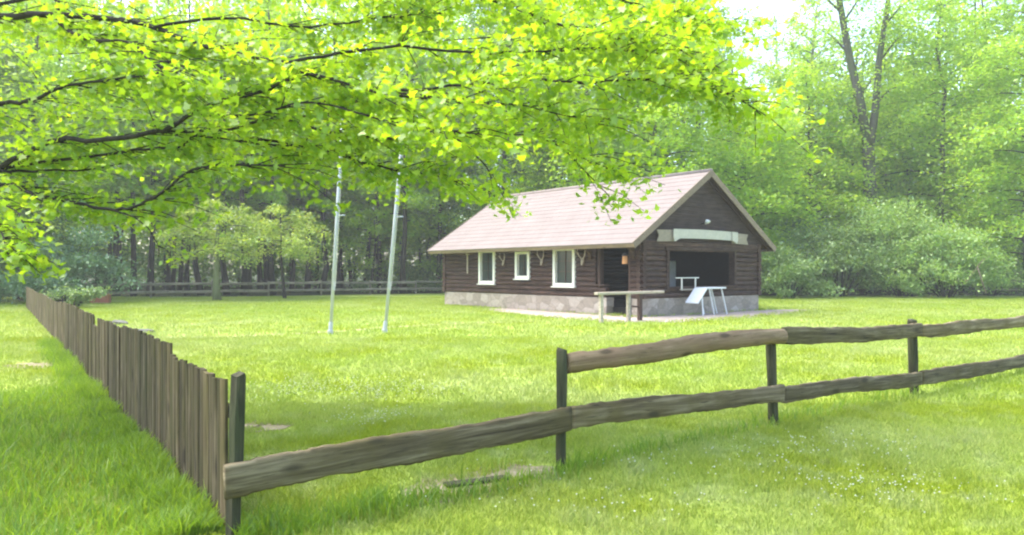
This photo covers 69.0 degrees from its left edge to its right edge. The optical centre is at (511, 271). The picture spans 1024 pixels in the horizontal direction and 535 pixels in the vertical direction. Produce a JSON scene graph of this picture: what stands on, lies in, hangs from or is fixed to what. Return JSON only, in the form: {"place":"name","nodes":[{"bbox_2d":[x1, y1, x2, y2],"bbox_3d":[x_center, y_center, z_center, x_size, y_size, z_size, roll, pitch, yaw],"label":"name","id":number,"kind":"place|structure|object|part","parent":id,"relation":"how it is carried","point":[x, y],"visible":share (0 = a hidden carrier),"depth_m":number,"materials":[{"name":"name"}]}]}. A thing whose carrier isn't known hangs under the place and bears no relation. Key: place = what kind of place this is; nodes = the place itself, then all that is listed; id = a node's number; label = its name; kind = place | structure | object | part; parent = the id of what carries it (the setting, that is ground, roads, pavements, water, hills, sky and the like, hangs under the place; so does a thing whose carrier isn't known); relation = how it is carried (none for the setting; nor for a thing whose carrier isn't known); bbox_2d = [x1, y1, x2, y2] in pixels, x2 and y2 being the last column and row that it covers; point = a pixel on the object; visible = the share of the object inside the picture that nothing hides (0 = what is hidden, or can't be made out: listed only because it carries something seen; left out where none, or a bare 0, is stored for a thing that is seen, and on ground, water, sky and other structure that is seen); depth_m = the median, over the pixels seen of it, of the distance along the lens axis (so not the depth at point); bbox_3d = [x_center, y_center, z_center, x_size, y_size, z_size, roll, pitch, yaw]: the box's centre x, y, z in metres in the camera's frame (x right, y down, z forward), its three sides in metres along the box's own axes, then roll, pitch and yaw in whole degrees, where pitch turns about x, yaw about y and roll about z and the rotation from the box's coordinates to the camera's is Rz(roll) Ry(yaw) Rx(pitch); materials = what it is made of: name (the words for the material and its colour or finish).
{"place":"outdoors","nodes":[
{"label":"outdoors","id":0,"kind":"place"},
{"bbox_2d":[0,334,1023,403],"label":"grass","id":1,"kind":"structure","parent":0,"point":[242,342],"depth_m":12.42,"materials":[{"name":"green plant"}]},
{"bbox_2d":[0,273,1023,534],"bbox_3d":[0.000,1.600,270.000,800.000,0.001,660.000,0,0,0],"label":"lawn","id":2,"kind":"structure","parent":0,"point":[540,463],"depth_m":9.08,"materials":[{"name":"green plant"}]},
{"bbox_2d":[5,362,51,367],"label":"bare soil","id":3,"kind":"structure","parent":2,"relation":"on","point":[32,364],"depth_m":12.74,"materials":[{"name":"beige soil"}]},
{"bbox_2d":[40,281,111,306],"bbox_3d":[-19.075,1.018,32.567,3.211,1.220,2.293,0,0,0],"label":"shrub","id":4,"kind":"object","parent":2,"relation":"on","point":[78,298],"visible":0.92,"depth_m":32.26,"materials":[{"name":"green plant"}]},
{"bbox_2d":[0,220,159,303],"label":"shrub","id":5,"kind":"object","parent":2,"relation":"on","point":[77,263],"visible":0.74,"depth_m":36.16,"materials":[{"name":"green plant"}]},
{"bbox_2d":[90,294,111,303],"bbox_3d":[-20.435,1.365,37.000,0.920,0.470,0.680,0,0,-17],"label":"brick box","id":6,"kind":"object","parent":2,"relation":"on","point":[105,299],"visible":0.45,"depth_m":36.77,"materials":[{"name":"brick"}]},
{"bbox_2d":[112,320,127,324],"bbox_3d":[-11.863,1.558,22.506,0.553,0.192,0.431,0,0,0],"label":"stone","id":7,"kind":"object","parent":2,"relation":"on","point":[120,321],"visible":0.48,"depth_m":22.38,"materials":[{"name":"grey stone"}]},
{"bbox_2d":[26,286,229,525],"bbox_3d":[-11.523,1.211,18.755,0.195,1.280,34.576,0,0,-35],"label":"picket fence","id":8,"kind":"object","parent":2,"relation":"on","point":[160,391],"visible":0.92,"depth_m":6.47,"materials":[{"name":"brown wood"}]},
{"bbox_2d":[138,329,155,332],"bbox_3d":[-9.559,1.574,19.303,0.564,0.172,0.428,0,0,0],"label":"stone","id":9,"kind":"object","parent":2,"relation":"on","point":[149,330],"visible":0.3,"depth_m":19.23,"materials":[{"name":"grey stone"}]},
{"bbox_2d":[151,194,281,300],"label":"young tree","id":10,"kind":"object","parent":2,"relation":"on","point":[218,243],"visible":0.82,"depth_m":40.15,"materials":[{"name":"green plant"}]},
{"bbox_2d":[84,279,442,297],"bbox_3d":[-12.540,1.194,48.977,27.142,1.316,0.193,0,0,-31],"label":"rail fence","id":11,"kind":"object","parent":2,"relation":"on","point":[269,290],"visible":0.67,"depth_m":47.23,"materials":[{"name":"brown wood"}]},
{"bbox_2d":[245,420,293,431],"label":"bare soil","id":12,"kind":"structure","parent":2,"relation":"on","point":[275,426],"depth_m":7.65,"materials":[{"name":"beige soil"}]},
{"bbox_2d":[215,203,333,298],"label":"young tree","id":13,"kind":"object","parent":2,"relation":"on","point":[295,247],"visible":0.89,"depth_m":42.30,"materials":[{"name":"green plant"}]},
{"bbox_2d":[327,119,344,333],"bbox_3d":[-4.493,-1.449,19.110,0.495,6.303,0.237,0,0,-24],"label":"flagpole","id":14,"kind":"object","parent":2,"relation":"on","point":[330,326],"visible":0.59,"depth_m":19.04,"materials":[{"name":"metal"}]},
{"bbox_2d":[382,147,402,332],"bbox_3d":[-3.040,-1.436,19.391,0.697,6.280,0.191,0,0,-24],"label":"flagpole","id":15,"kind":"object","parent":2,"relation":"on","point":[389,285],"visible":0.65,"depth_m":19.34,"materials":[{"name":"metal"}]},
{"bbox_2d":[0,0,833,284],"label":"maple tree","id":16,"kind":"object","parent":2,"relation":"on","point":[356,105],"visible":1,"depth_m":6.93,"materials":[{"name":"green plant"}]},
{"bbox_2d":[0,335,938,534],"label":"tall grass","id":17,"kind":"structure","parent":2,"relation":"on","point":[189,512],"depth_m":5.50,"materials":[{"name":"green plant"}]},
{"bbox_2d":[401,462,559,504],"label":"bare soil","id":18,"kind":"structure","parent":2,"relation":"on","point":[512,470],"depth_m":5.84,"materials":[{"name":"beige soil"}]},
{"bbox_2d":[443,475,507,487],"bbox_3d":[-0.269,1.581,5.611,0.500,0.035,0.100,0,0,-26],"label":"fallen board","id":19,"kind":"object","parent":18,"relation":"on","point":[472,480],"visible":0.54,"depth_m":5.58,"materials":[{"name":"brown wood"}]},
{"bbox_2d":[400,0,579,233],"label":"beech tree","id":20,"kind":"object","parent":2,"relation":"on","point":[471,18],"visible":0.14,"depth_m":50.72,"materials":[{"name":"green plant"}]},
{"bbox_2d":[0,295,1023,336],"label":"grass","id":21,"kind":"structure","parent":2,"relation":"on","point":[142,303],"depth_m":26.05,"materials":[{"name":"green plant"}]},
{"bbox_2d":[472,0,680,204],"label":"beech tree","id":22,"kind":"object","parent":2,"relation":"on","point":[541,178],"visible":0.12,"depth_m":48.38,"materials":[{"name":"green plant"}]},
{"bbox_2d":[151,327,1023,520],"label":"clover blossom","id":23,"kind":"object","parent":2,"relation":"on","point":[588,452],"visible":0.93,"depth_m":6.62,"materials":[{"name":"white plant"}]},
{"bbox_2d":[427,168,776,316],"bbox_3d":[3.464,-1.045,33.178,8.847,5.690,12.990,0,0,-39],"label":"log cabin","id":24,"kind":"object","parent":2,"relation":"on","point":[558,228],"visible":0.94,"depth_m":29.79,"materials":[{"name":"wood"}]},
{"bbox_2d":[477,252,495,284],"bbox_3d":[-1.086,-0.165,32.997,0.290,1.527,1.255,0,0,-39],"label":"window","id":25,"kind":"structure","parent":24,"relation":"in","point":[486,260],"depth_m":33.10,"materials":[{"name":"white paint"}]},
{"bbox_2d":[498,254,505,266],"bbox_3d":[-0.398,-0.485,31.971,0.206,0.590,0.389,0,0,-39],"label":"antler trophy","id":26,"kind":"object","parent":24,"relation":"attached to","point":[503,262],"visible":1,"depth_m":31.96,"materials":[{"name":"beige wood"}]},
{"bbox_2d":[513,251,530,279],"bbox_3d":[0.462,-0.229,31.084,0.290,1.181,1.007,0,0,-39],"label":"window","id":27,"kind":"structure","parent":24,"relation":"in","point":[522,259],"depth_m":31.12,"materials":[{"name":"white paint"}]},
{"bbox_2d":[536,250,543,266],"bbox_3d":[1.176,-0.522,30.033,0.214,0.683,0.449,0,0,-39],"label":"antler trophy","id":28,"kind":"object","parent":24,"relation":"attached to","point":[542,262],"visible":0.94,"depth_m":30.01,"materials":[{"name":"beige wood"}]},
{"bbox_2d":[551,249,576,287],"bbox_3d":[2.055,-0.134,29.117,0.290,1.545,1.325,0,0,-39],"label":"window","id":29,"kind":"structure","parent":24,"relation":"in","point":[564,262],"depth_m":29.13,"materials":[{"name":"white paint"}]},
{"bbox_2d":[576,249,585,266],"bbox_3d":[2.649,-0.533,28.218,0.219,0.745,0.489,0,0,-39],"label":"antler trophy","id":30,"kind":"object","parent":24,"relation":"attached to","point":[583,261],"visible":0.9,"depth_m":28.19,"materials":[{"name":"beige wood"}]},
{"bbox_2d":[622,253,627,263],"bbox_3d":[3.970,-0.590,26.189,0.240,0.660,0.240,0,0,28],"label":"hanging lantern","id":31,"kind":"object","parent":24,"relation":"hanging from","point":[624,258],"visible":0.91,"depth_m":26.12,"materials":[{"name":"glass"}]},
{"bbox_2d":[675,277,698,290],"bbox_3d":[6.432,0.461,27.320,1.350,0.478,0.045,0,0,-39],"label":"trestle","id":32,"kind":"object","parent":24,"relation":"on","point":[681,289],"visible":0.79,"depth_m":27.15,"materials":[{"name":"white paint"}]},
{"bbox_2d":[657,229,747,244],"bbox_3d":[7.330,-1.310,28.125,5.600,0.500,0.120,0,0,-39],"label":"banner sign","id":33,"kind":"object","parent":24,"relation":"attached to","point":[677,234],"visible":1,"depth_m":27.93,"materials":[{"name":"paint"}]},
{"bbox_2d":[223,315,1023,534],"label":"rail fence","id":34,"kind":"object","parent":2,"relation":"on","point":[242,477],"visible":0.99,"depth_m":6.13,"materials":[{"name":"brown wood"}]},
{"bbox_2d":[594,291,663,322],"bbox_3d":[3.799,1.173,23.850,3.140,1.055,0.180,0,0,-39],"label":"plank rail","id":35,"kind":"object","parent":2,"relation":"on","point":[628,304],"visible":0.74,"depth_m":23.74,"materials":[{"name":"wood"}]},
{"bbox_2d":[527,28,760,215],"bbox_3d":[8.311,-7.021,47.065,13.390,17.305,13.927,0,0,29],"label":"beech tree","id":36,"kind":"object","parent":2,"relation":"on","point":[663,133],"visible":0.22,"depth_m":45.49,"materials":[{"name":"green plant"}]},
{"bbox_2d":[494,308,809,321],"bbox_3d":[5.880,1.592,27.582,14.018,0.001,8.751,0,0,0],"label":"gravel apron","id":37,"kind":"object","parent":2,"relation":"on","point":[667,318],"visible":0.53,"depth_m":26.82,"materials":[{"name":"grey gravel"}]},
{"bbox_2d":[685,287,727,315],"bbox_3d":[7.169,1.096,27.361,1.843,1.020,0.555,0,0,-39],"label":"folding table","id":38,"kind":"object","parent":37,"relation":"on","point":[696,295],"visible":0.93,"depth_m":27.05,"materials":[{"name":"white plastic"}]},
{"bbox_2d":[760,241,856,298],"bbox_3d":[16.076,-0.167,43.220,6.007,3.577,5.730,0,0,-30],"label":"shrub","id":39,"kind":"object","parent":2,"relation":"on","point":[784,275],"visible":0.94,"depth_m":42.95,"materials":[{"name":"green plant"}]},
{"bbox_2d":[762,219,916,296],"bbox_3d":[20.180,-0.812,45.949,10.049,4.875,8.114,0,0,0],"label":"shrub","id":40,"kind":"object","parent":2,"relation":"on","point":[834,247],"visible":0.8,"depth_m":45.44,"materials":[{"name":"green plant"}]},
{"bbox_2d":[829,189,1017,296],"bbox_3d":[25.201,-1.738,46.929,11.408,6.810,9.477,0,0,0],"label":"shrub","id":41,"kind":"object","parent":2,"relation":"on","point":[911,224],"visible":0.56,"depth_m":45.64,"materials":[{"name":"green plant"}]},
{"bbox_2d":[873,221,1023,297],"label":"shrub","id":42,"kind":"object","parent":2,"relation":"on","point":[968,244],"visible":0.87,"depth_m":43.61,"materials":[{"name":"green plant"}]},
{"bbox_2d":[963,256,989,292],"bbox_3d":[26.350,0.200,42.039,1.574,2.113,0.532,0,0,0],"label":"dead branch","id":43,"kind":"object","parent":42,"relation":"on","point":[979,274],"visible":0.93,"depth_m":41.99,"materials":[{"name":"wood"}]},
{"bbox_2d":[899,0,1023,287],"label":"beech tree","id":44,"kind":"object","parent":2,"relation":"on","point":[982,136],"visible":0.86,"depth_m":47.54,"materials":[{"name":"green plant"}]},
{"bbox_2d":[945,240,1023,295],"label":"shrub","id":45,"kind":"object","parent":2,"relation":"on","point":[1018,277],"visible":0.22,"depth_m":47.76,"materials":[{"name":"green plant"}]},
{"bbox_2d":[976,271,1023,295],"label":"rail fence","id":46,"kind":"object","parent":2,"relation":"on","point":[1002,289],"visible":0.27,"depth_m":47.08,"materials":[{"name":"wood"}]},
{"bbox_2d":[0,0,1023,290],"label":"wood","id":47,"kind":"object","parent":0,"point":[807,48],"depth_m":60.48,"materials":[{"name":"green plant"}]},
{"bbox_2d":[2,274,1022,303],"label":"forest floor","id":48,"kind":"structure","parent":0,"point":[328,286],"depth_m":55.75,"materials":[{"name":"green plant"}]},
{"bbox_2d":[0,251,96,301],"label":"shrub","id":49,"kind":"object","parent":48,"relation":"on","point":[9,295],"visible":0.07,"depth_m":38.49,"materials":[{"name":"green plant"}]},
{"bbox_2d":[0,9,130,281],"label":"beech tree","id":50,"kind":"object","parent":48,"relation":"on","point":[8,76],"visible":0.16,"depth_m":38.19,"materials":[{"name":"green plant"}]},
{"bbox_2d":[0,0,164,291],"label":"beech tree","id":51,"kind":"object","parent":48,"relation":"on","point":[49,68],"visible":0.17,"depth_m":43.57,"materials":[{"name":"green plant"}]},
{"bbox_2d":[61,63,155,291],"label":"tree","id":52,"kind":"object","parent":48,"relation":"on","point":[109,250],"visible":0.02,"depth_m":52.74,"materials":[{"name":"green plant"}]},
{"bbox_2d":[56,48,185,295],"bbox_3d":[-24.829,-6.820,47.008,8.806,16.858,8.316,0,0,9],"label":"tree","id":53,"kind":"object","parent":48,"relation":"on","point":[156,184],"visible":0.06,"depth_m":47.04,"materials":[{"name":"green plant"}]},
{"bbox_2d":[62,0,188,295],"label":"tree","id":54,"kind":"object","parent":48,"relation":"on","point":[133,235],"visible":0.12,"depth_m":47.67,"materials":[{"name":"green plant"}]},
{"bbox_2d":[60,38,216,296],"bbox_3d":[-23.332,-6.612,46.902,9.028,16.442,9.560,0,0,28],"label":"tree","id":55,"kind":"object","parent":48,"relation":"on","point":[151,253],"visible":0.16,"depth_m":46.95,"materials":[{"name":"green plant"}]},
{"bbox_2d":[128,98,211,290],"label":"tree","id":56,"kind":"object","parent":48,"relation":"on","point":[173,278],"visible":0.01,"depth_m":53.74,"materials":[{"name":"green plant"}]},
{"bbox_2d":[125,98,236,294],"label":"tree","id":57,"kind":"object","parent":48,"relation":"on","point":[186,276],"visible":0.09,"depth_m":49.48,"materials":[{"name":"green plant"}]},
{"bbox_2d":[126,26,245,294],"bbox_3d":[-20.755,-7.443,49.352,7.703,18.165,7.865,0,0,9],"label":"tree","id":58,"kind":"object","parent":48,"relation":"on","point":[197,276],"visible":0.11,"depth_m":49.19,"materials":[{"name":"green plant"}]},
{"bbox_2d":[152,5,272,294],"bbox_3d":[-19.081,-8.122,49.339,8.249,19.530,8.080,0,0,-22],"label":"tree","id":59,"kind":"object","parent":48,"relation":"on","point":[224,274],"visible":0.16,"depth_m":49.23,"materials":[{"name":"green plant"}]},
{"bbox_2d":[128,0,335,292],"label":"beech tree","id":60,"kind":"object","parent":48,"relation":"on","point":[275,54],"visible":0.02,"depth_m":55.69,"materials":[{"name":"green plant"}]},
{"bbox_2d":[185,28,317,294],"bbox_3d":[-17.766,-7.165,50.208,9.316,17.550,9.865,0,0,-28],"label":"tree","id":61,"kind":"object","parent":48,"relation":"on","point":[244,275],"visible":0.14,"depth_m":49.48,"materials":[{"name":"green plant"}]},
{"bbox_2d":[228,76,302,289],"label":"tree","id":62,"kind":"object","parent":48,"relation":"on","point":[259,273],"visible":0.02,"depth_m":56.44,"materials":[{"name":"green plant"}]},
{"bbox_2d":[210,0,348,294],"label":"tree","id":63,"kind":"object","parent":48,"relation":"on","point":[270,200],"visible":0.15,"depth_m":50.05,"materials":[{"name":"green plant"}]},
{"bbox_2d":[251,61,334,292],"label":"tree","id":64,"kind":"object","parent":48,"relation":"on","point":[292,275],"visible":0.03,"depth_m":55.68,"materials":[{"name":"green plant"}]},
{"bbox_2d":[258,100,364,292],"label":"tree","id":65,"kind":"object","parent":48,"relation":"on","point":[307,276],"visible":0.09,"depth_m":55.78,"materials":[{"name":"green plant"}]},
{"bbox_2d":[285,78,373,292],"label":"tree","id":66,"kind":"object","parent":48,"relation":"on","point":[323,222],"visible":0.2,"depth_m":55.29,"materials":[{"name":"green plant"}]},
{"bbox_2d":[298,70,365,291],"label":"tree","id":67,"kind":"object","parent":48,"relation":"on","point":[341,276],"visible":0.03,"depth_m":58.62,"materials":[{"name":"green plant"}]},
{"bbox_2d":[312,129,417,291],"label":"tree","id":68,"kind":"object","parent":48,"relation":"on","point":[387,243],"visible":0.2,"depth_m":56.13,"materials":[{"name":"green plant"}]},
{"bbox_2d":[319,187,422,292],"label":"young tree","id":69,"kind":"object","parent":48,"relation":"on","point":[352,241],"visible":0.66,"depth_m":54.59,"materials":[{"name":"green plant"}]},
{"bbox_2d":[320,65,438,292],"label":"tree","id":70,"kind":"object","parent":48,"relation":"on","point":[353,208],"visible":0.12,"depth_m":54.81,"materials":[{"name":"green plant"}]},
{"bbox_2d":[350,260,436,292],"bbox_3d":[-8.751,0.339,56.647,7.259,2.626,5.814,0,0,0],"label":"shrub","id":71,"kind":"object","parent":48,"relation":"on","point":[409,269],"visible":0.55,"depth_m":55.70,"materials":[{"name":"green plant"}]},
{"bbox_2d":[350,40,459,293],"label":"tree","id":72,"kind":"object","parent":48,"relation":"on","point":[421,62],"visible":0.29,"depth_m":52.90,"materials":[{"name":"green plant"}]},
{"bbox_2d":[331,0,500,287],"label":"beech tree","id":73,"kind":"object","parent":48,"relation":"on","point":[413,231],"visible":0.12,"depth_m":55.48,"materials":[{"name":"green plant"}]},
{"bbox_2d":[382,187,453,291],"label":"young tree","id":74,"kind":"object","parent":48,"relation":"on","point":[417,249],"visible":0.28,"depth_m":56.24,"materials":[{"name":"green plant"}]},
{"bbox_2d":[406,256,442,291],"bbox_3d":[-5.519,0.241,56.483,6.645,2.806,5.109,0,0,10],"label":"shrub","id":75,"kind":"object","parent":48,"relation":"on","point":[429,270],"visible":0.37,"depth_m":55.88,"materials":[{"name":"green plant"}]},
{"bbox_2d":[372,132,476,291],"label":"tree","id":76,"kind":"object","parent":48,"relation":"on","point":[450,206],"visible":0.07,"depth_m":57.48,"materials":[{"name":"green plant"}]},
{"bbox_2d":[392,89,488,291],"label":"tree","id":77,"kind":"object","parent":48,"relation":"on","point":[444,216],"visible":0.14,"depth_m":55.08,"materials":[{"name":"green plant"}]},
{"bbox_2d":[634,0,768,166],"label":"tall tree","id":78,"kind":"object","parent":48,"relation":"on","point":[737,10],"visible":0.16,"depth_m":60.11,"materials":[{"name":"green plant"}]},
{"bbox_2d":[712,15,769,105],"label":"tall tree","id":79,"kind":"object","parent":48,"relation":"on","point":[749,77],"visible":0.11,"depth_m":73.39,"materials":[{"name":"green plant"}]},
{"bbox_2d":[672,86,867,282],"bbox_3d":[14.818,-5.306,49.653,13.735,13.936,13.663,0,0,-43],"label":"beech tree","id":80,"kind":"object","parent":48,"relation":"on","point":[752,193],"visible":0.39,"depth_m":48.16,"materials":[{"name":"green plant"}]},
{"bbox_2d":[733,4,822,106],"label":"tall tree","id":81,"kind":"object","parent":48,"relation":"on","point":[768,46],"visible":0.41,"depth_m":70.35,"materials":[{"name":"green plant"}]},
{"bbox_2d":[769,0,862,288],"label":"tall tree","id":82,"kind":"object","parent":48,"relation":"on","point":[790,20],"visible":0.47,"depth_m":64.96,"materials":[{"name":"green plant"}]},
{"bbox_2d":[761,211,879,294],"bbox_3d":[20.147,-1.302,49.428,9.113,5.840,6.929,0,0,0],"label":"shrub","id":83,"kind":"object","parent":48,"relation":"on","point":[805,231],"visible":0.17,"depth_m":48.46,"materials":[{"name":"green plant"}]},
{"bbox_2d":[748,54,913,259],"bbox_3d":[22.096,-7.188,54.886,12.428,17.609,12.469,0,0,-14],"label":"beech tree","id":84,"kind":"object","parent":48,"relation":"on","point":[828,132],"visible":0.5,"depth_m":53.12,"materials":[{"name":"green plant"}]},
{"bbox_2d":[765,0,989,293],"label":"forked tree","id":85,"kind":"object","parent":48,"relation":"on","point":[858,92],"visible":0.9,"depth_m":52.78,"materials":[{"name":"green plant"}]},
{"bbox_2d":[820,0,1023,292],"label":"beech tree","id":86,"kind":"object","parent":48,"relation":"on","point":[919,113],"visible":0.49,"depth_m":52.85,"materials":[{"name":"green plant"}]},
{"bbox_2d":[11,0,1023,272],"label":"sky","id":87,"kind":"structure","parent":0,"point":[778,8],"materials":[{"name":"white"}]},
{"bbox_2d":[652,261,675,292],"bbox_3d":[6.194,0.445,30.354,0.900,1.750,0.525,0,0,-39],"label":"cupboard","id":88,"kind":"object","parent":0,"point":[672,273],"visible":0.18,"depth_m":30.29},
{"bbox_3d":[6.525,0.440,30.299,0.415,1.640,0.023,0,0,-39],"label":"door","id":89,"kind":"part","parent":88,"relation":"part of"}
]}

